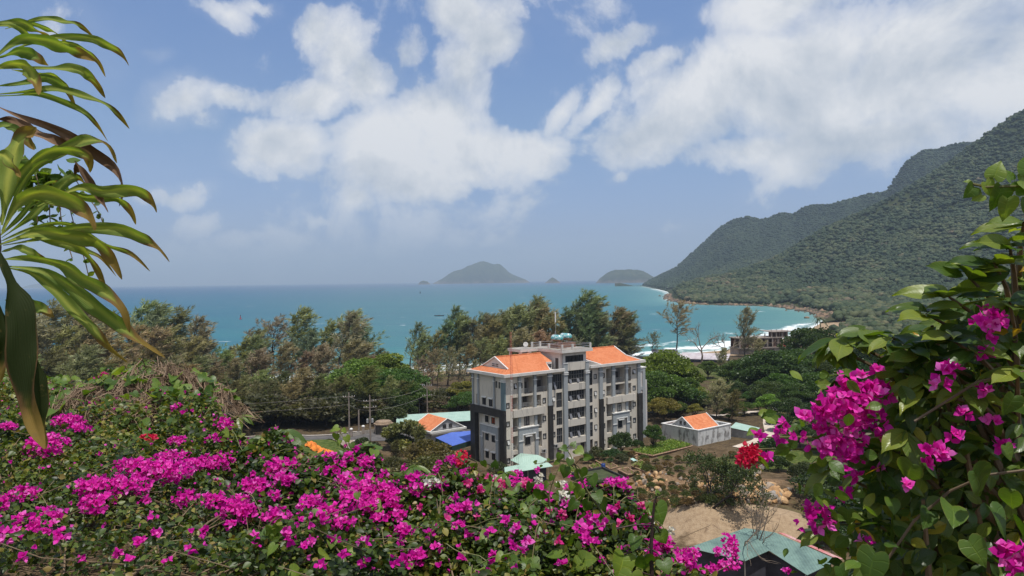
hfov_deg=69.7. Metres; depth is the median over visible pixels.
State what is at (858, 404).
bougainvillea shrub
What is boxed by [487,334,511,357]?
casuarina tree
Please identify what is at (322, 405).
bush
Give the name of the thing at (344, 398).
bush
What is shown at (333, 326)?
casuarina tree
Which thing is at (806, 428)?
broadleaf tree
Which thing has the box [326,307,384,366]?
casuarina tree
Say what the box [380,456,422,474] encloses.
bush
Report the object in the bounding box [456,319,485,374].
casuarina tree
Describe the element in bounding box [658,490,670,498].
weed clump
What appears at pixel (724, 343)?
bare tree
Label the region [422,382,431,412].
utility pole
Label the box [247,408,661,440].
road
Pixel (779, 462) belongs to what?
broadleaf tree
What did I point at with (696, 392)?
broadleaf tree
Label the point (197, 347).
casuarina tree
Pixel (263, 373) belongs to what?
casuarina tree
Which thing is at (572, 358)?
window
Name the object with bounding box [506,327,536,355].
casuarina tree
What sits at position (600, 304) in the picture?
casuarina tree
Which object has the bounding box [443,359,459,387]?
casuarina tree
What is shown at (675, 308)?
casuarina tree
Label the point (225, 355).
casuarina tree
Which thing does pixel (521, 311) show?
casuarina tree
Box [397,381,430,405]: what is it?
broadleaf tree
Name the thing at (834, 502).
broadleaf tree
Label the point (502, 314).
casuarina tree
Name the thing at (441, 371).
casuarina tree
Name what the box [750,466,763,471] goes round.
weed clump
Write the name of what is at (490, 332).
casuarina tree
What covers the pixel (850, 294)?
forest
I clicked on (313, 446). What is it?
tarpaulin
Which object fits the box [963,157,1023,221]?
vine tip
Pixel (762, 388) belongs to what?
broadleaf tree
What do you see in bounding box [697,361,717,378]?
broadleaf tree
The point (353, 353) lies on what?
casuarina tree
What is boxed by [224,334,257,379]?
casuarina tree
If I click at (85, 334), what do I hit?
casuarina tree
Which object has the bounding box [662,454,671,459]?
weed clump
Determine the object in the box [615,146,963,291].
mountain ridge
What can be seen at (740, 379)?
broadleaf tree
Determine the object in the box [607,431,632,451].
bush
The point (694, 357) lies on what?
beach shed
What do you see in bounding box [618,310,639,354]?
casuarina tree
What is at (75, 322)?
casuarina tree
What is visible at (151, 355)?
casuarina tree
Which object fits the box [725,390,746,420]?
casuarina tree
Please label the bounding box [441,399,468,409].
bush
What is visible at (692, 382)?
broadleaf tree
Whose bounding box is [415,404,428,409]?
bush
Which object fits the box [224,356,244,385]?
casuarina tree
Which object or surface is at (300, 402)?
bush
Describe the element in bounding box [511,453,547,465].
canopy shed
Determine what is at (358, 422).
concrete post
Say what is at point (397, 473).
leafy shoot
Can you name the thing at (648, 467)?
weed clump
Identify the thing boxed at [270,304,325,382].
casuarina tree
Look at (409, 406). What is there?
broadleaf tree
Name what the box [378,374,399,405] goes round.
casuarina tree
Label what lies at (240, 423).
leafy shoot
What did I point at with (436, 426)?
gabled house
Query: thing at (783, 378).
broadleaf tree
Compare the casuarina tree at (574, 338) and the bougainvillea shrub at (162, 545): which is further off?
the casuarina tree at (574, 338)
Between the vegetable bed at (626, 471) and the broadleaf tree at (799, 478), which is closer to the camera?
the broadleaf tree at (799, 478)
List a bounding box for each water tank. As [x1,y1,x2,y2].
[551,335,562,344]
[560,333,571,342]
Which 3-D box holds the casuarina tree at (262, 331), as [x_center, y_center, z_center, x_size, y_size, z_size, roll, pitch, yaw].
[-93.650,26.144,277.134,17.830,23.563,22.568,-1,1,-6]
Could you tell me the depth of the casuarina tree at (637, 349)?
322.93 m
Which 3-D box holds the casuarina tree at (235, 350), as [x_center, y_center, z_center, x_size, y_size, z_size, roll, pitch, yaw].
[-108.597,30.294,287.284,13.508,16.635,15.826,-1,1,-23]
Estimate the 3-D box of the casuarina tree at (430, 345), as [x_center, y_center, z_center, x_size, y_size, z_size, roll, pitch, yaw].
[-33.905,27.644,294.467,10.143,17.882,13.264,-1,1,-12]
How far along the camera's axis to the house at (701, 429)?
156.49 m
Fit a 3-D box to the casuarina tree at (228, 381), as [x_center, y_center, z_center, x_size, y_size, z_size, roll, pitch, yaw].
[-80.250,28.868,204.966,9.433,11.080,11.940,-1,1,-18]
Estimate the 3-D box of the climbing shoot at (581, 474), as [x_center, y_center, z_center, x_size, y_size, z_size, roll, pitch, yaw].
[0.492,1.415,5.229,0.413,0.670,0.202,-1,1,-7]
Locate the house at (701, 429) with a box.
[661,412,730,445]
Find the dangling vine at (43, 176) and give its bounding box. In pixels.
[14,144,103,275]
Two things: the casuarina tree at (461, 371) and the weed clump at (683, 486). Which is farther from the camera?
the casuarina tree at (461, 371)
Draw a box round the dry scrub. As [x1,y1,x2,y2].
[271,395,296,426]
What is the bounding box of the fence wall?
[340,429,373,437]
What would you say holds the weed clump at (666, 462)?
on the ground
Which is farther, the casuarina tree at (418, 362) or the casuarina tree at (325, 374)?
the casuarina tree at (418, 362)
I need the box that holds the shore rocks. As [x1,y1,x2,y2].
[659,293,832,318]
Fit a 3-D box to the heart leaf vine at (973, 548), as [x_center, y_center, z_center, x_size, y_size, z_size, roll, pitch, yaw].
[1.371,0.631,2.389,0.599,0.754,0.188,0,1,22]
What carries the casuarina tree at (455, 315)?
on the ground
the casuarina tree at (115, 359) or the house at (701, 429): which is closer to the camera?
the house at (701, 429)
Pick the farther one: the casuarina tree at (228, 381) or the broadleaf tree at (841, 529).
the casuarina tree at (228, 381)
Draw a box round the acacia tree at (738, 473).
[680,448,776,511]
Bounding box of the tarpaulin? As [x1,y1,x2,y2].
[305,441,333,453]
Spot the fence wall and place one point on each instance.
(360, 432)
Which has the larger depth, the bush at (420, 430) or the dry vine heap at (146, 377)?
the bush at (420, 430)
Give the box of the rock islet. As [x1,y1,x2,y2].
[545,277,559,282]
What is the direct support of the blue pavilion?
on the ground
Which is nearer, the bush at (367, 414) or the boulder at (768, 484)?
the boulder at (768, 484)
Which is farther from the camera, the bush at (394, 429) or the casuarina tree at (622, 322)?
the casuarina tree at (622, 322)
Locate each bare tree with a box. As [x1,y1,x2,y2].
[684,323,725,361]
[707,334,745,362]
[735,477,784,563]
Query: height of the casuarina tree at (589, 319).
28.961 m
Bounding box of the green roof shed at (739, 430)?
[731,422,758,438]
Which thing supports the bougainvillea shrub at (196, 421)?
on the ground
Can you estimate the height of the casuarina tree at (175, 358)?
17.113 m
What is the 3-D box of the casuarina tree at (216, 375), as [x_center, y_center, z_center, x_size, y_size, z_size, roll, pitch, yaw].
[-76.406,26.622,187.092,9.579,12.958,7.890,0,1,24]
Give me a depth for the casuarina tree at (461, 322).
299.12 m
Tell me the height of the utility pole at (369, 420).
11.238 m
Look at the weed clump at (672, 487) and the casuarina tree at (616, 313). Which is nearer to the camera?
the weed clump at (672, 487)
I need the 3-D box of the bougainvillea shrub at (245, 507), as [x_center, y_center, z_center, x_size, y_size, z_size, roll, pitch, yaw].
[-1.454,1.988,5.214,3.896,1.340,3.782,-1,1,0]
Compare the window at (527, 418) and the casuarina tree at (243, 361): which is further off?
the casuarina tree at (243, 361)
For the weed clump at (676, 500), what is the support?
on the ground
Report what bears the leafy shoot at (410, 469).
on the ground
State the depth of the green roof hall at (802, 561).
85.31 m
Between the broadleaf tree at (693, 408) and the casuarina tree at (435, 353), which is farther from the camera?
the casuarina tree at (435, 353)
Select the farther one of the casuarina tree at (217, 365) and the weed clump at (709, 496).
the casuarina tree at (217, 365)
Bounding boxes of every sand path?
[712,410,759,415]
[733,406,776,447]
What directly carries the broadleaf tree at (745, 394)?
on the ground
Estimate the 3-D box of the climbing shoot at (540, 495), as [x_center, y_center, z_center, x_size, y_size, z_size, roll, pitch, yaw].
[0.236,1.528,5.609,0.284,0.381,0.134,-1,1,13]
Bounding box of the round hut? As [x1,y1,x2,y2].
[373,419,392,434]
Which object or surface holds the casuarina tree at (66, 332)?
on the ground
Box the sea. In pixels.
[0,280,821,382]
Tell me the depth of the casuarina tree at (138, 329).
240.99 m
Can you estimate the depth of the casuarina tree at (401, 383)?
191.53 m
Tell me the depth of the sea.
1229.90 m
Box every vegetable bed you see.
[565,464,578,472]
[589,462,600,468]
[595,458,617,469]
[617,467,633,477]
[631,459,652,471]
[633,438,692,457]
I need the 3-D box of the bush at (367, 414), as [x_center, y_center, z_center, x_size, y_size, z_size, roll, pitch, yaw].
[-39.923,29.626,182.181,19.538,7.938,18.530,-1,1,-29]
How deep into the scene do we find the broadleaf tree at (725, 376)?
238.95 m
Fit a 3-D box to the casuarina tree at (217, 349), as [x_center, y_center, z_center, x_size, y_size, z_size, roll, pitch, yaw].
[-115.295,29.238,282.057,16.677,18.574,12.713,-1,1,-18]
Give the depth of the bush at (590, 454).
139.13 m
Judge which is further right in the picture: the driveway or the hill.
the hill
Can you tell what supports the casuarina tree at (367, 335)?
on the ground
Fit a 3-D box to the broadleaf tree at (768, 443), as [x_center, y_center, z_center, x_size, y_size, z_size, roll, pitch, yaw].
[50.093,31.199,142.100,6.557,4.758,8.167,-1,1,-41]
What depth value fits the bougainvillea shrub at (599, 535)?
4.53 m
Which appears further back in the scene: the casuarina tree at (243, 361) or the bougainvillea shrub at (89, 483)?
the casuarina tree at (243, 361)
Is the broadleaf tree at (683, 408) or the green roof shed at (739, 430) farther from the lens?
the broadleaf tree at (683, 408)
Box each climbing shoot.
[304,470,360,527]
[329,424,356,458]
[458,451,498,500]
[526,463,560,512]
[533,458,574,468]
[553,441,610,524]
[612,489,672,575]
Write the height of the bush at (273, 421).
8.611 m
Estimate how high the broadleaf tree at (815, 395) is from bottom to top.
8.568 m
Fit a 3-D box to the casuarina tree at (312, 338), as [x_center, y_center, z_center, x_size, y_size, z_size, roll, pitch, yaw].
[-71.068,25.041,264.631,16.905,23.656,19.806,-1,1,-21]
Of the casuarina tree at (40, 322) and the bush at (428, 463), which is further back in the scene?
the casuarina tree at (40, 322)
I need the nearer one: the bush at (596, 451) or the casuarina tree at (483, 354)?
the bush at (596, 451)
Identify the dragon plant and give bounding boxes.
[0,16,168,448]
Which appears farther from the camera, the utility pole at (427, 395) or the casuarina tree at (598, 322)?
the casuarina tree at (598, 322)
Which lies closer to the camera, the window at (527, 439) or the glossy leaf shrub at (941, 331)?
the glossy leaf shrub at (941, 331)
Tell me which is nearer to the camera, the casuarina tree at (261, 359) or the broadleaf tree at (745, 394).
the broadleaf tree at (745, 394)
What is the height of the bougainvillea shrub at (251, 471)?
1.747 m
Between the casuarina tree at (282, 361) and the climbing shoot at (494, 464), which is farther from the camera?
the casuarina tree at (282, 361)
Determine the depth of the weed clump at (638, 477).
123.48 m
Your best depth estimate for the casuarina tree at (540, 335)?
274.42 m
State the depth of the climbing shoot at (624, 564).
3.91 m
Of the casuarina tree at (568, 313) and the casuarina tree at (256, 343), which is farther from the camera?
the casuarina tree at (568, 313)
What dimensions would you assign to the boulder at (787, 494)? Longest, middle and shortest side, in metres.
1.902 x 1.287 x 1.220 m
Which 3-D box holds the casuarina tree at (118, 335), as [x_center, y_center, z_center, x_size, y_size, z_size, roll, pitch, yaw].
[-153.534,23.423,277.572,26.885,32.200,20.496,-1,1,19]
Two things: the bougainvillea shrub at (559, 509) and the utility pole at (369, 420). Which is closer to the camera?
the bougainvillea shrub at (559, 509)
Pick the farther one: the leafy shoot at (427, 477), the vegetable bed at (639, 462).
the vegetable bed at (639, 462)
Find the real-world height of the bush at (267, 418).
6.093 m
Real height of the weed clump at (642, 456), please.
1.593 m
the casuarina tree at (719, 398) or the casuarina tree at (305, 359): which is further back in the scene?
the casuarina tree at (305, 359)
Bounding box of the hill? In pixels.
[668,114,1023,321]
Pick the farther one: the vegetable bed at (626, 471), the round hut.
the round hut
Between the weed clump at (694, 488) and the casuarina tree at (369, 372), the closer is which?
the weed clump at (694, 488)
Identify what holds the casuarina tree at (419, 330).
on the ground
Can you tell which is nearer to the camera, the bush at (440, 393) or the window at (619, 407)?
the window at (619, 407)
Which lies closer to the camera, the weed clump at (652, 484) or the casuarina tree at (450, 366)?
the weed clump at (652, 484)
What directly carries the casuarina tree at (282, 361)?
on the ground
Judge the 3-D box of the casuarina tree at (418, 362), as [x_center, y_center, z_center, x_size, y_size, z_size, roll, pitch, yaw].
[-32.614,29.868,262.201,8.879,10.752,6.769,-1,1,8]
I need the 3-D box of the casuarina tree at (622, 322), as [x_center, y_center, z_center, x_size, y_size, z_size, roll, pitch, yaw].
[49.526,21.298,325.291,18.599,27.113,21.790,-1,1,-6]
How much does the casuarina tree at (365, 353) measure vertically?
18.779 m
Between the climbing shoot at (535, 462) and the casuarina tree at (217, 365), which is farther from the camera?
the casuarina tree at (217, 365)
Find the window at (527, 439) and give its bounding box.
[525,436,529,444]
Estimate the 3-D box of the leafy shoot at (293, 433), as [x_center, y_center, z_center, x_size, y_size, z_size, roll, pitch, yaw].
[-2.806,2.086,9.016,0.480,0.716,0.383,0,1,21]
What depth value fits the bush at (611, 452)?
139.78 m
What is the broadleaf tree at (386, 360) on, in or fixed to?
on the ground
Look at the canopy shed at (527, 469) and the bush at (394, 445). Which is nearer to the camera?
the canopy shed at (527, 469)
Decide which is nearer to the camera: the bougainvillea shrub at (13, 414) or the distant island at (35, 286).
the bougainvillea shrub at (13, 414)
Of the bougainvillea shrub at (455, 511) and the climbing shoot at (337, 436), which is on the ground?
the bougainvillea shrub at (455, 511)
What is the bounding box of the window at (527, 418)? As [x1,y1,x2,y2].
[524,416,529,425]
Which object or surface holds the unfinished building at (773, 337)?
on the ground
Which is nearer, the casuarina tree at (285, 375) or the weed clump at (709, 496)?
the weed clump at (709, 496)
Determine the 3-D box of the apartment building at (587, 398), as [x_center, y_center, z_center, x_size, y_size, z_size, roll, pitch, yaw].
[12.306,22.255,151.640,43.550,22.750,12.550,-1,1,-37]
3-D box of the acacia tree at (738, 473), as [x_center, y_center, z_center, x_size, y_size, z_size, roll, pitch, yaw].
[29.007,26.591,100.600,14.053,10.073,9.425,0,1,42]
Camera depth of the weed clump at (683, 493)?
115.73 m
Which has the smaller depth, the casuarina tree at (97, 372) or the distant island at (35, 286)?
the casuarina tree at (97, 372)
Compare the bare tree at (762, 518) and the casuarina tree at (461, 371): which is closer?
the bare tree at (762, 518)
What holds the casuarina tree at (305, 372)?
on the ground
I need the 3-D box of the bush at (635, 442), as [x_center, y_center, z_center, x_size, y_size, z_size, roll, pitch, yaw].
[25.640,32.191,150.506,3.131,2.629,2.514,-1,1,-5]
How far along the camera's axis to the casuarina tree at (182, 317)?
269.59 m
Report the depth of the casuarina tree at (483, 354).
264.87 m
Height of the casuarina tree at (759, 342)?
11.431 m
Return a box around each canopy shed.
[504,461,552,484]
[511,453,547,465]
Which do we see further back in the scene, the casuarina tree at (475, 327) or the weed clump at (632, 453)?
the casuarina tree at (475, 327)
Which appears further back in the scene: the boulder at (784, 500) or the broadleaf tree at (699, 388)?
the broadleaf tree at (699, 388)
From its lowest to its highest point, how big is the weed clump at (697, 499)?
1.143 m
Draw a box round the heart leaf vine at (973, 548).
[834,370,1023,575]
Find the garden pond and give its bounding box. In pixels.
[571,467,622,482]
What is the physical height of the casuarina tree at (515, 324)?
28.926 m
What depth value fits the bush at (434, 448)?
137.66 m
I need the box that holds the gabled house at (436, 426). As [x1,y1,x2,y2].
[414,413,466,443]
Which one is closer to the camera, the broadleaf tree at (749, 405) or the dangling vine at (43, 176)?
the dangling vine at (43, 176)
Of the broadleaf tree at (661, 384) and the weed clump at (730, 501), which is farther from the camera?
the broadleaf tree at (661, 384)
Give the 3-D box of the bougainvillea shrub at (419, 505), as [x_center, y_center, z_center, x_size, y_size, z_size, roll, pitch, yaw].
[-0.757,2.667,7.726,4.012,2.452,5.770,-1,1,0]
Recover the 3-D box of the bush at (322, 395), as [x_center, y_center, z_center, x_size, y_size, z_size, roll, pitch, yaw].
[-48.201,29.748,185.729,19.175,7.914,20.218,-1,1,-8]
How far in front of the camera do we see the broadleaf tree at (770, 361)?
218.41 m
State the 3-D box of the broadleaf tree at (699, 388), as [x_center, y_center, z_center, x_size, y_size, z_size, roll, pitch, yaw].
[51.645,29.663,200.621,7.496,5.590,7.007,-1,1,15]
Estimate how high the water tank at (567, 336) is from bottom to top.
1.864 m
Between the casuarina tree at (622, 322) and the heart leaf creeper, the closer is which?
the heart leaf creeper
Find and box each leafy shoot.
[230,414,255,431]
[267,429,305,441]
[393,472,403,476]
[403,464,430,481]
[416,475,435,487]
[495,471,516,493]
[632,500,651,515]
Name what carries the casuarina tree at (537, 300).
on the ground
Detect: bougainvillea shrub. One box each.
[0,358,206,528]
[0,386,455,541]
[0,426,445,565]
[0,431,183,574]
[0,470,463,575]
[0,473,418,575]
[168,489,709,575]
[195,449,637,575]
[270,481,728,575]
[279,476,791,575]
[311,471,680,575]
[439,519,717,575]
[734,303,1023,575]
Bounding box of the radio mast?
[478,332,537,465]
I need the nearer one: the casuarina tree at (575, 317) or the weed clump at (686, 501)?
the weed clump at (686, 501)
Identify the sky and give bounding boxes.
[0,0,1023,287]
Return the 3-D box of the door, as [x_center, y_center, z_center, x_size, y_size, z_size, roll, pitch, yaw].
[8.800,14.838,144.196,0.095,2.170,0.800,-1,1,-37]
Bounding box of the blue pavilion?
[435,431,470,449]
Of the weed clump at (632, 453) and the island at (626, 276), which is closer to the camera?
the weed clump at (632, 453)
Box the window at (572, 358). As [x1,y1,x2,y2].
[565,354,582,361]
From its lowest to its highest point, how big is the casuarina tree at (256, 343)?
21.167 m
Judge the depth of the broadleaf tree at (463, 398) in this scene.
186.76 m
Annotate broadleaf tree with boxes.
[324,358,397,391]
[356,352,414,374]
[370,367,431,394]
[377,389,418,404]
[390,398,417,413]
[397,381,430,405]
[446,381,471,408]
[448,391,471,411]
[641,349,706,397]
[643,424,666,446]
[645,370,693,413]
[647,397,681,421]
[667,401,687,416]
[673,382,708,402]
[682,377,701,402]
[684,403,703,414]
[692,397,711,407]
[695,387,713,400]
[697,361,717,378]
[712,359,738,379]
[716,371,736,381]
[720,408,736,419]
[722,381,747,394]
[730,356,774,381]
[733,401,755,415]
[735,376,758,386]
[737,349,813,384]
[739,391,757,400]
[747,381,764,390]
[747,381,788,405]
[753,393,779,408]
[753,438,791,452]
[757,372,795,385]
[765,412,793,427]
[767,397,805,424]
[767,456,792,470]
[775,383,813,399]
[777,327,836,354]
[782,421,813,447]
[786,348,812,375]
[786,461,809,477]
[787,470,853,498]
[790,371,833,396]
[790,402,815,429]
[803,490,859,522]
[804,431,826,446]
[808,518,851,533]
[809,360,835,373]
[809,388,836,404]
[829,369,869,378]
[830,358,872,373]
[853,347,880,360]
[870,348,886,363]
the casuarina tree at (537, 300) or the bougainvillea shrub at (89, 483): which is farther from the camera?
the casuarina tree at (537, 300)
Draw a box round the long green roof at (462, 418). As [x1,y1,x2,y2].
[396,411,469,429]
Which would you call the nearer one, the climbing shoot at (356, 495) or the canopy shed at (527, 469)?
the climbing shoot at (356, 495)
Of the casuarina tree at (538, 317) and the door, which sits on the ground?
the casuarina tree at (538, 317)
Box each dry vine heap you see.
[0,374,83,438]
[46,354,264,505]
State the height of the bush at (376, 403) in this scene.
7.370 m
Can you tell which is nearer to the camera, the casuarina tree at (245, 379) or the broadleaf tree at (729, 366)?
the casuarina tree at (245, 379)
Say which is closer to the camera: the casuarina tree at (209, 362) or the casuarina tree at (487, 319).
the casuarina tree at (209, 362)
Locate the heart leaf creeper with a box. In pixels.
[62,361,699,575]
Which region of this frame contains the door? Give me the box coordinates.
[555,358,557,368]
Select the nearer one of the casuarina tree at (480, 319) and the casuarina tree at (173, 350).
the casuarina tree at (173, 350)
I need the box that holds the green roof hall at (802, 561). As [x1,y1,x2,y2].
[689,528,841,575]
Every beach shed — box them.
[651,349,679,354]
[680,352,729,362]
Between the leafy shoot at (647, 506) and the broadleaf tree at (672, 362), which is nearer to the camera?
the leafy shoot at (647, 506)
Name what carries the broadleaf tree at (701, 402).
on the ground
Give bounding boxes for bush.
[226,393,297,427]
[252,393,294,424]
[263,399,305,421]
[268,406,300,424]
[289,397,327,424]
[289,398,360,425]
[298,390,339,401]
[322,390,383,421]
[324,390,383,419]
[351,437,370,444]
[355,395,388,418]
[368,406,407,421]
[380,419,426,449]
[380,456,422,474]
[385,433,413,446]
[389,439,402,457]
[392,454,453,481]
[400,437,457,460]
[405,443,419,460]
[410,425,430,450]
[411,397,428,403]
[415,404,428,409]
[425,387,457,407]
[429,454,457,473]
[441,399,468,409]
[443,458,470,468]
[487,461,508,474]
[580,452,594,463]
[589,446,605,458]
[599,448,624,461]
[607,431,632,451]
[614,453,628,462]
[631,439,644,447]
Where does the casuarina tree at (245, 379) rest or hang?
on the ground
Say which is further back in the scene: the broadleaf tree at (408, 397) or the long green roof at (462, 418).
the broadleaf tree at (408, 397)
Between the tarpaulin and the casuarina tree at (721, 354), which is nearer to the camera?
the tarpaulin
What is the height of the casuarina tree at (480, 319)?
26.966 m
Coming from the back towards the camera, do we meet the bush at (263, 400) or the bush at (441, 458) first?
the bush at (263, 400)
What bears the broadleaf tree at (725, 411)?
on the ground
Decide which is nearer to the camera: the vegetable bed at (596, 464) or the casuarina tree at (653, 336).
the vegetable bed at (596, 464)
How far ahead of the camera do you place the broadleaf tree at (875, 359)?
221.77 m
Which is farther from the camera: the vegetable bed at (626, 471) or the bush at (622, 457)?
the bush at (622, 457)
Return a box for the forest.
[642,109,1023,522]
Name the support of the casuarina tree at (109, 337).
on the ground
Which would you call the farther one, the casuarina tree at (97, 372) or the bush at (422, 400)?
the bush at (422, 400)
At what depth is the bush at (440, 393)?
200.00 m
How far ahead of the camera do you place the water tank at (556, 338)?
146.20 m
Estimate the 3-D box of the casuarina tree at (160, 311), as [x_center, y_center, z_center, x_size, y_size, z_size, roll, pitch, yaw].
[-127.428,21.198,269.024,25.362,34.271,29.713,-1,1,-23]
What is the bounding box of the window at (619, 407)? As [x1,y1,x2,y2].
[617,403,621,411]
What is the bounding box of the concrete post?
[358,410,359,431]
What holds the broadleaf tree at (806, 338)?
on the ground
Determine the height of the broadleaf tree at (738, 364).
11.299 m
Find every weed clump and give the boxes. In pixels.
[627,450,635,455]
[633,474,643,479]
[633,487,649,494]
[637,454,648,459]
[638,493,646,499]
[641,464,656,471]
[646,482,657,487]
[647,492,655,497]
[655,465,663,470]
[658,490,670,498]
[661,460,673,466]
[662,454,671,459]
[666,497,682,507]
[668,484,679,490]
[671,489,679,494]
[673,465,685,470]
[677,472,687,478]
[678,484,688,488]
[678,497,694,505]
[679,491,694,496]
[689,487,700,492]
[691,490,702,497]
[694,496,703,502]
[698,493,719,502]
[713,492,724,499]
[724,498,736,504]
[728,451,734,457]
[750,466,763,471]
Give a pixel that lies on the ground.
(683, 520)
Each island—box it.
[22,284,43,287]
[433,261,529,283]
[596,269,653,282]
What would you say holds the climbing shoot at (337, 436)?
attached to the bougainvillea shrub at (251, 471)
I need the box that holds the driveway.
[327,439,383,458]
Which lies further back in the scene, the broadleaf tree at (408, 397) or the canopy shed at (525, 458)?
the broadleaf tree at (408, 397)
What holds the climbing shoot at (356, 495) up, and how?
attached to the bougainvillea shrub at (245, 507)
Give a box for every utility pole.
[343,393,354,433]
[363,395,374,440]
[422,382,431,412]
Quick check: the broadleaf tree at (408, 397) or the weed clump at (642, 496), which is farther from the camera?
the broadleaf tree at (408, 397)
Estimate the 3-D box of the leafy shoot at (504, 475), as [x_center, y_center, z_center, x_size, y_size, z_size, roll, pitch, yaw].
[-0.087,2.183,7.319,0.256,0.719,0.208,0,1,28]
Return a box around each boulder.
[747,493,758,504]
[765,482,772,488]
[768,485,779,490]
[780,496,788,504]
[783,491,791,499]
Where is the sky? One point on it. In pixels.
(271, 141)
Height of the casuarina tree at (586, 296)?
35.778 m
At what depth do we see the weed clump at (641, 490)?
118.15 m
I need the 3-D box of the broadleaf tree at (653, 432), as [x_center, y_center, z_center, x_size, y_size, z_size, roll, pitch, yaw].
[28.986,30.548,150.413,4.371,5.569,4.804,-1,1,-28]
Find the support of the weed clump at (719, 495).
on the ground
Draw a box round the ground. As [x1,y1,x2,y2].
[0,321,866,575]
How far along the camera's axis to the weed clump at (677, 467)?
132.15 m
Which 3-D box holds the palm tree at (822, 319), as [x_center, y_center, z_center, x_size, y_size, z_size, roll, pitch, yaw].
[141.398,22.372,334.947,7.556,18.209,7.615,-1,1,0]
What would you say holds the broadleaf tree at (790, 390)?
on the ground
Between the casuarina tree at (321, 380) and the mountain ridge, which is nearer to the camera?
the casuarina tree at (321, 380)
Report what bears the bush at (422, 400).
on the ground
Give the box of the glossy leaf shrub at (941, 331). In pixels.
[797,216,1023,575]
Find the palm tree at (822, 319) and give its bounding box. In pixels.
[812,317,829,327]
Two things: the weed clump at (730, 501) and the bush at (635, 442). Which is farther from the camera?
the bush at (635, 442)
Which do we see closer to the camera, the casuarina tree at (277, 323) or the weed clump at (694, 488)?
the weed clump at (694, 488)
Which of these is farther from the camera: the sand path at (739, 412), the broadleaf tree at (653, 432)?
the sand path at (739, 412)
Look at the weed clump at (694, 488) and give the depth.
117.68 m
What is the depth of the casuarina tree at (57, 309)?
262.40 m
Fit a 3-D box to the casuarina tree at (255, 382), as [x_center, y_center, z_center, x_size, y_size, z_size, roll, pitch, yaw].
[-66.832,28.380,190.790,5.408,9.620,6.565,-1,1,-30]
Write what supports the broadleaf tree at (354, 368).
on the ground
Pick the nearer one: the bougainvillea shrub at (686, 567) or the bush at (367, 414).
the bougainvillea shrub at (686, 567)
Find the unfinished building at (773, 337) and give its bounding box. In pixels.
[729,328,792,354]
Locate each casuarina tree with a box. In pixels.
[36,314,66,362]
[38,297,75,353]
[38,346,73,382]
[41,323,84,368]
[46,311,74,349]
[49,359,101,382]
[55,319,110,374]
[60,309,121,360]
[62,343,104,381]
[64,327,131,369]
[75,350,132,376]
[87,361,118,378]
[92,309,139,353]
[98,322,156,360]
[113,298,173,354]
[121,323,174,365]
[125,324,196,367]
[128,299,186,360]
[129,347,169,364]
[162,353,193,368]
[164,305,204,362]
[175,334,212,366]
[177,314,217,360]
[181,363,202,371]
[182,331,223,367]
[182,354,223,380]
[204,354,214,375]
[207,368,228,386]
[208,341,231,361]
[208,359,229,379]
[216,346,238,382]
[217,374,232,386]
[218,349,234,381]
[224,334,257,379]
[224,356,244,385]
[227,380,246,398]
[230,349,256,393]
[231,374,252,397]
[232,327,284,375]
[240,368,277,393]
[241,333,269,370]
[243,313,298,377]
[243,347,282,391]
[246,379,263,396]
[246,379,285,394]
[268,340,303,392]
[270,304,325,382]
[271,370,291,393]
[278,377,308,399]
[289,349,314,386]
[289,366,321,393]
[291,325,332,377]
[306,342,340,386]
[306,375,331,398]
[308,373,337,392]
[311,382,341,395]
[312,318,343,372]
[323,310,373,364]
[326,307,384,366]
[326,336,373,390]
[331,374,351,394]
[333,328,389,358]
[346,365,392,420]
[352,340,376,358]
[372,346,389,356]
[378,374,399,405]
[389,379,416,397]
[404,321,431,367]
[408,332,432,369]
[408,358,431,374]
[416,334,434,372]
[421,348,445,384]
[422,362,436,387]
[428,364,447,387]
[429,318,456,376]
[430,330,447,376]
[431,346,465,385]
[441,304,467,374]
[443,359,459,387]
[446,363,470,381]
[447,313,473,373]
[447,315,479,375]
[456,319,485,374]
[457,343,477,380]
[463,336,497,365]
[467,360,480,381]
[468,311,499,365]
[472,313,496,364]
[475,318,503,363]
[478,312,511,357]
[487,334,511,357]
[489,308,509,352]
[493,306,531,354]
[500,303,538,354]
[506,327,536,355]
[513,293,553,332]
[522,300,549,343]
[522,329,554,352]
[527,303,560,341]
[532,310,567,345]
[554,305,576,333]
[564,300,588,337]
[567,288,608,346]
[567,334,585,345]
[573,296,610,346]
[576,304,611,347]
[578,310,620,347]
[589,310,622,347]
[607,307,637,354]
[608,305,634,347]
[617,316,646,356]
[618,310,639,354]
[644,331,661,348]
[657,299,700,348]
[702,378,732,418]
[714,348,730,366]
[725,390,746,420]
[733,305,761,355]
[751,337,767,353]
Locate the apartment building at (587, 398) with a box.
[466,341,646,466]
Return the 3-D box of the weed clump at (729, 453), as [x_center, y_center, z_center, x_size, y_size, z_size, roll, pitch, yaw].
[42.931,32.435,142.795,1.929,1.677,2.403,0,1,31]
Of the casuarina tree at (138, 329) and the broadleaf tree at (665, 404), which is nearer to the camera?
the broadleaf tree at (665, 404)
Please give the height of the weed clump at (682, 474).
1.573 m

